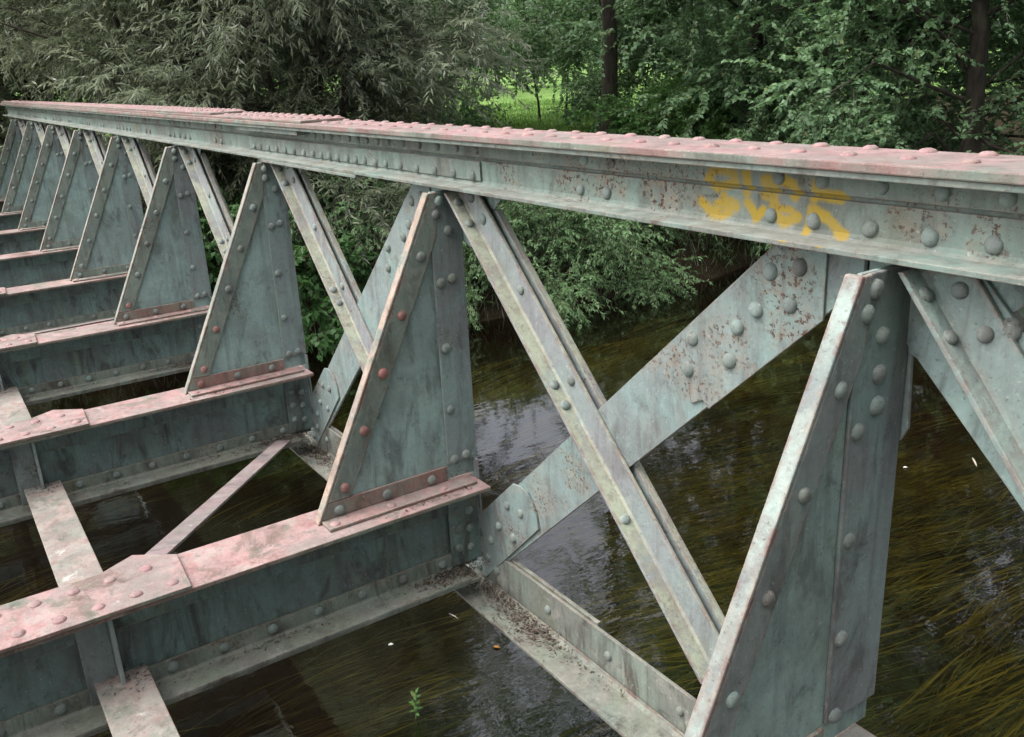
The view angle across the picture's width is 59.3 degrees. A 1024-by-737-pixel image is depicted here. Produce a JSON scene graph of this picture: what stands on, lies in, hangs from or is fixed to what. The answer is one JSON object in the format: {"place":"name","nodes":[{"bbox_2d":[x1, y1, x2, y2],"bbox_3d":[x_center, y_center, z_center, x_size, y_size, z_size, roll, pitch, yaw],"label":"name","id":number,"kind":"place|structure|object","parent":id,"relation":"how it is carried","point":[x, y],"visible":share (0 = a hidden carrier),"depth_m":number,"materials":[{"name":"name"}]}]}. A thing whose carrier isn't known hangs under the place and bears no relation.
{"place":"outdoors","nodes":[
{"label":"outdoors","id":0,"kind":"place"},
{"bbox_2d":[0,260,1023,736],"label":"water","id":1,"kind":"structure","parent":0,"point":[950,656],"depth_m":5.81,"materials":[{"name":"liquid"}]},
{"bbox_2d":[409,687,422,718],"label":"water plant","id":2,"kind":"object","parent":1,"relation":"in","point":[415,696],"visible":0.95,"depth_m":4.30,"materials":[{"name":"green plant"}]},
{"bbox_2d":[337,341,994,731],"bbox_3d":[2.146,0.796,7.155,14.027,0.391,10.284,-15,22,-31],"label":"water weed","id":3,"kind":"object","parent":1,"relation":"in","point":[553,687],"visible":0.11,"depth_m":4.77,"materials":[{"name":"green plant"}]},
{"bbox_2d":[14,41,1023,731],"bbox_3d":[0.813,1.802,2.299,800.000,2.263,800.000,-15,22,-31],"label":"ground","id":4,"kind":"structure","parent":0,"point":[510,351],"depth_m":11.12,"materials":[{"name":"green plant"}]},
{"bbox_2d":[0,0,90,144],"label":"willow tree","id":5,"kind":"object","parent":4,"relation":"on","point":[13,70],"visible":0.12,"depth_m":15.70,"materials":[{"name":"green plant"}]},
{"bbox_2d":[0,4,182,143],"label":"broadleaf tree","id":6,"kind":"object","parent":4,"relation":"on","point":[7,91],"depth_m":18.93,"materials":[{"name":"green plant"}]},
{"bbox_2d":[0,0,196,156],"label":"willow tree","id":7,"kind":"object","parent":4,"relation":"on","point":[13,96],"visible":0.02,"depth_m":15.75,"materials":[{"name":"green plant"}]},
{"bbox_2d":[0,0,300,155],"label":"willow tree","id":8,"kind":"object","parent":4,"relation":"on","point":[14,32],"visible":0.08,"depth_m":13.60,"materials":[{"name":"green plant"}]},
{"bbox_2d":[106,140,239,238],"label":"undergrowth bush","id":9,"kind":"object","parent":4,"relation":"on","point":[143,199],"visible":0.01,"depth_m":11.50,"materials":[{"name":"green plant"}]},
{"bbox_2d":[203,241,220,295],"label":"bush","id":10,"kind":"object","parent":4,"relation":"on","point":[207,245],"visible":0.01,"depth_m":9.84,"materials":[{"name":"green plant"}]},
{"bbox_2d":[0,0,429,210],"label":"willow tree","id":11,"kind":"object","parent":4,"relation":"on","point":[71,70],"visible":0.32,"depth_m":11.18,"materials":[{"name":"green plant"}]},
{"bbox_2d":[103,43,332,290],"bbox_3d":[-3.660,-2.350,11.211,3.593,3.268,3.630,15,26,42],"label":"undergrowth bush","id":12,"kind":"object","parent":4,"relation":"on","point":[159,157],"visible":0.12,"depth_m":10.76,"materials":[{"name":"green plant"}]},
{"bbox_2d":[143,166,307,305],"bbox_3d":[-3.491,-1.360,10.341,2.258,1.776,2.748,-5,19,-7],"label":"bush","id":13,"kind":"object","parent":4,"relation":"on","point":[209,235],"visible":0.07,"depth_m":10.21,"materials":[{"name":"green plant"}]},
{"bbox_2d":[66,0,396,182],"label":"broadleaf tree","id":14,"kind":"object","parent":4,"relation":"on","point":[281,75],"visible":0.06,"depth_m":13.14,"materials":[{"name":"green plant"}]},
{"bbox_2d":[57,0,471,172],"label":"willow tree","id":15,"kind":"object","parent":4,"relation":"on","point":[143,19],"visible":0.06,"depth_m":11.75,"materials":[{"name":"green plant"}]},
{"bbox_2d":[186,0,382,87],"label":"broadleaf tree","id":16,"kind":"object","parent":4,"relation":"on","point":[302,35],"visible":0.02,"depth_m":15.46,"materials":[{"name":"green plant"}]},
{"bbox_2d":[21,0,560,279],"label":"willow tree","id":17,"kind":"object","parent":4,"relation":"on","point":[449,56],"visible":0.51,"depth_m":10.63,"materials":[{"name":"green plant"}]},
{"bbox_2d":[202,172,411,283],"bbox_3d":[-1.942,-1.633,11.016,2.977,2.099,3.066,-4,19,-2],"label":"waterside shrub","id":18,"kind":"object","parent":4,"relation":"on","point":[293,223],"visible":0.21,"depth_m":10.41,"materials":[{"name":"green plant"}]},
{"bbox_2d":[292,220,378,361],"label":"bush","id":19,"kind":"object","parent":4,"relation":"on","point":[307,277],"visible":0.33,"depth_m":9.88,"materials":[{"name":"green plant"}]},
{"bbox_2d":[213,35,464,282],"bbox_3d":[-2.086,-2.659,11.689,3.630,3.158,3.593,-15,22,-31],"label":"undergrowth bush","id":20,"kind":"object","parent":4,"relation":"on","point":[404,114],"visible":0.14,"depth_m":11.37,"materials":[{"name":"green plant"}]},
{"bbox_2d":[276,1,468,194],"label":"willow tree","id":21,"kind":"object","parent":4,"relation":"on","point":[363,86],"visible":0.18,"depth_m":12.51,"materials":[{"name":"green plant"}]},
{"bbox_2d":[2,180,767,333],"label":"bank grass","id":22,"kind":"structure","parent":4,"relation":"on","point":[683,244],"depth_m":12.30,"materials":[{"name":"green plant"}]},
{"bbox_2d":[358,0,550,128],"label":"tree","id":23,"kind":"object","parent":4,"relation":"on","point":[470,113],"visible":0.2,"depth_m":20.65,"materials":[{"name":"green plant"}]},
{"bbox_2d":[374,239,541,330],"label":"waterside shrub","id":24,"kind":"object","parent":4,"relation":"on","point":[468,286],"visible":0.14,"depth_m":10.57,"materials":[{"name":"green plant"}]},
{"bbox_2d":[437,103,503,127],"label":"bush","id":25,"kind":"object","parent":4,"relation":"on","point":[459,123],"visible":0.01,"depth_m":13.89,"materials":[{"name":"green plant"}]},
{"bbox_2d":[442,0,544,89],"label":"broadleaf tree","id":26,"kind":"object","parent":4,"relation":"on","point":[507,1],"visible":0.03,"depth_m":50.87,"materials":[{"name":"green plant"}]},
{"bbox_2d":[0,100,1023,736],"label":"truss bridge","id":27,"kind":"structure","parent":4,"relation":"on","point":[100,276],"depth_m":2.73,"materials":[{"name":"grey paint"}]},
{"bbox_2d":[0,317,625,706],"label":"leaf litter","id":28,"kind":"object","parent":27,"relation":"on","point":[446,571],"visible":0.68,"depth_m":3.16,"materials":[{"name":"brown plant"}]},
{"bbox_2d":[496,199,594,255],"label":"waterside shrub","id":29,"kind":"object","parent":4,"relation":"on","point":[503,201],"visible":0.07,"depth_m":11.84,"materials":[{"name":"green plant"}]},
{"bbox_2d":[447,0,667,121],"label":"tree","id":30,"kind":"object","parent":4,"relation":"on","point":[517,8],"visible":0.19,"depth_m":23.88,"materials":[{"name":"green plant"}]},
{"bbox_2d":[462,200,655,342],"bbox_3d":[0.247,-1.363,11.335,3.190,2.084,3.220,-15,22,-31],"label":"waterside shrub","id":31,"kind":"object","parent":4,"relation":"on","point":[563,306],"visible":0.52,"depth_m":10.90,"materials":[{"name":"green plant"}]},
{"bbox_2d":[523,0,601,84],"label":"broadleaf tree","id":32,"kind":"object","parent":4,"relation":"on","point":[563,39],"visible":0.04,"depth_m":53.80,"materials":[{"name":"green plant"}]},
{"bbox_2d":[454,94,739,139],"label":"meadow grass","id":33,"kind":"structure","parent":4,"relation":"on","point":[556,126],"depth_m":24.39,"materials":[{"name":"green plant"}]},
{"bbox_2d":[599,0,617,133],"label":"tall tree","id":34,"kind":"object","parent":4,"relation":"on","point":[609,82],"visible":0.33,"depth_m":18.80,"materials":[{"name":"brown plant"}]},
{"bbox_2d":[507,205,712,308],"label":"waterside shrub","id":35,"kind":"object","parent":4,"relation":"on","point":[663,277],"visible":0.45,"depth_m":11.36,"materials":[{"name":"green plant"}]},
{"bbox_2d":[508,0,719,132],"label":"tree","id":36,"kind":"object","parent":4,"relation":"on","point":[590,88],"visible":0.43,"depth_m":20.33,"materials":[{"name":"green plant"}]},
{"bbox_2d":[558,1,673,78],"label":"broadleaf tree","id":37,"kind":"object","parent":4,"relation":"on","point":[591,57],"visible":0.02,"depth_m":50.72,"materials":[{"name":"green plant"}]},
{"bbox_2d":[621,126,662,135],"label":"waterside shrub","id":38,"kind":"object","parent":4,"relation":"on","point":[654,131],"depth_m":13.96,"materials":[{"name":"green plant"}]},
{"bbox_2d":[567,68,723,138],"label":"bush","id":39,"kind":"object","parent":4,"relation":"on","point":[636,119],"visible":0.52,"depth_m":14.91,"materials":[{"name":"green plant"}]},
{"bbox_2d":[634,2,706,60],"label":"broadleaf tree","id":40,"kind":"object","parent":4,"relation":"on","point":[690,23],"visible":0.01,"depth_m":45.34,"materials":[{"name":"green plant"}]},
{"bbox_2d":[579,132,772,264],"bbox_3d":[2.787,-2.147,12.623,3.509,2.332,3.542,9,22,31],"label":"waterside shrub","id":41,"kind":"object","parent":4,"relation":"on","point":[701,236],"visible":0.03,"depth_m":12.63,"materials":[{"name":"green plant"}]},
{"bbox_2d":[578,0,795,121],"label":"tree","id":42,"kind":"object","parent":4,"relation":"on","point":[652,60],"visible":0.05,"depth_m":20.23,"materials":[{"name":"green plant"}]},
{"bbox_2d":[640,65,737,137],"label":"bush","id":43,"kind":"object","parent":4,"relation":"on","point":[676,81],"visible":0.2,"depth_m":17.39,"materials":[{"name":"green plant"}]},
{"bbox_2d":[668,59,800,138],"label":"bush","id":44,"kind":"object","parent":4,"relation":"on","point":[722,124],"visible":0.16,"depth_m":16.79,"materials":[{"name":"green plant"}]},
{"bbox_2d":[537,0,965,145],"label":"broadleaf tree","id":45,"kind":"object","parent":4,"relation":"on","point":[763,17],"visible":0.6,"depth_m":13.34,"materials":[{"name":"green plant"}]},
{"bbox_2d":[677,109,831,249],"bbox_3d":[3.835,-2.567,13.480,3.572,2.588,3.680,-16,23,-34],"label":"waterside shrub","id":46,"kind":"object","parent":4,"relation":"on","point":[738,135],"visible":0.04,"depth_m":13.17,"materials":[{"name":"green plant"}]},
{"bbox_2d":[656,0,953,126],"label":"tree","id":47,"kind":"object","parent":4,"relation":"on","point":[766,40],"visible":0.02,"depth_m":18.64,"materials":[{"name":"green plant"}]},
{"bbox_2d":[715,64,903,141],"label":"bush","id":48,"kind":"object","parent":4,"relation":"on","point":[773,106],"visible":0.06,"depth_m":16.78,"materials":[{"name":"green plant"}]},
{"bbox_2d":[671,0,1023,150],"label":"broadleaf tree","id":49,"kind":"object","parent":4,"relation":"on","point":[725,79],"visible":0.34,"depth_m":13.41,"materials":[{"name":"green plant"}]},
{"bbox_2d":[717,0,1023,143],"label":"broadleaf tree","id":50,"kind":"object","parent":4,"relation":"on","point":[955,68],"visible":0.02,"depth_m":17.67,"materials":[{"name":"green plant"}]},
{"bbox_2d":[796,103,944,148],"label":"bush","id":51,"kind":"object","parent":4,"relation":"on","point":[905,128],"visible":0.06,"depth_m":16.48,"materials":[{"name":"green plant"}]},
{"bbox_2d":[721,0,1023,155],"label":"broadleaf tree","id":52,"kind":"object","parent":4,"relation":"on","point":[970,137],"visible":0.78,"depth_m":11.28,"materials":[{"name":"green plant"}]},
{"bbox_2d":[880,1,970,75],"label":"broadleaf tree","id":53,"kind":"object","parent":4,"relation":"on","point":[945,30],"visible":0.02,"depth_m":36.74,"materials":[{"name":"green plant"}]},
{"bbox_2d":[844,0,1023,151],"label":"broadleaf tree","id":54,"kind":"object","parent":4,"relation":"on","point":[1007,74],"visible":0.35,"depth_m":12.96,"materials":[{"name":"green plant"}]},
{"bbox_2d":[940,0,1023,80],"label":"broadleaf tree","id":55,"kind":"object","parent":4,"relation":"on","point":[964,22],"visible":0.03,"depth_m":34.55,"materials":[{"name":"green plant"}]}
]}

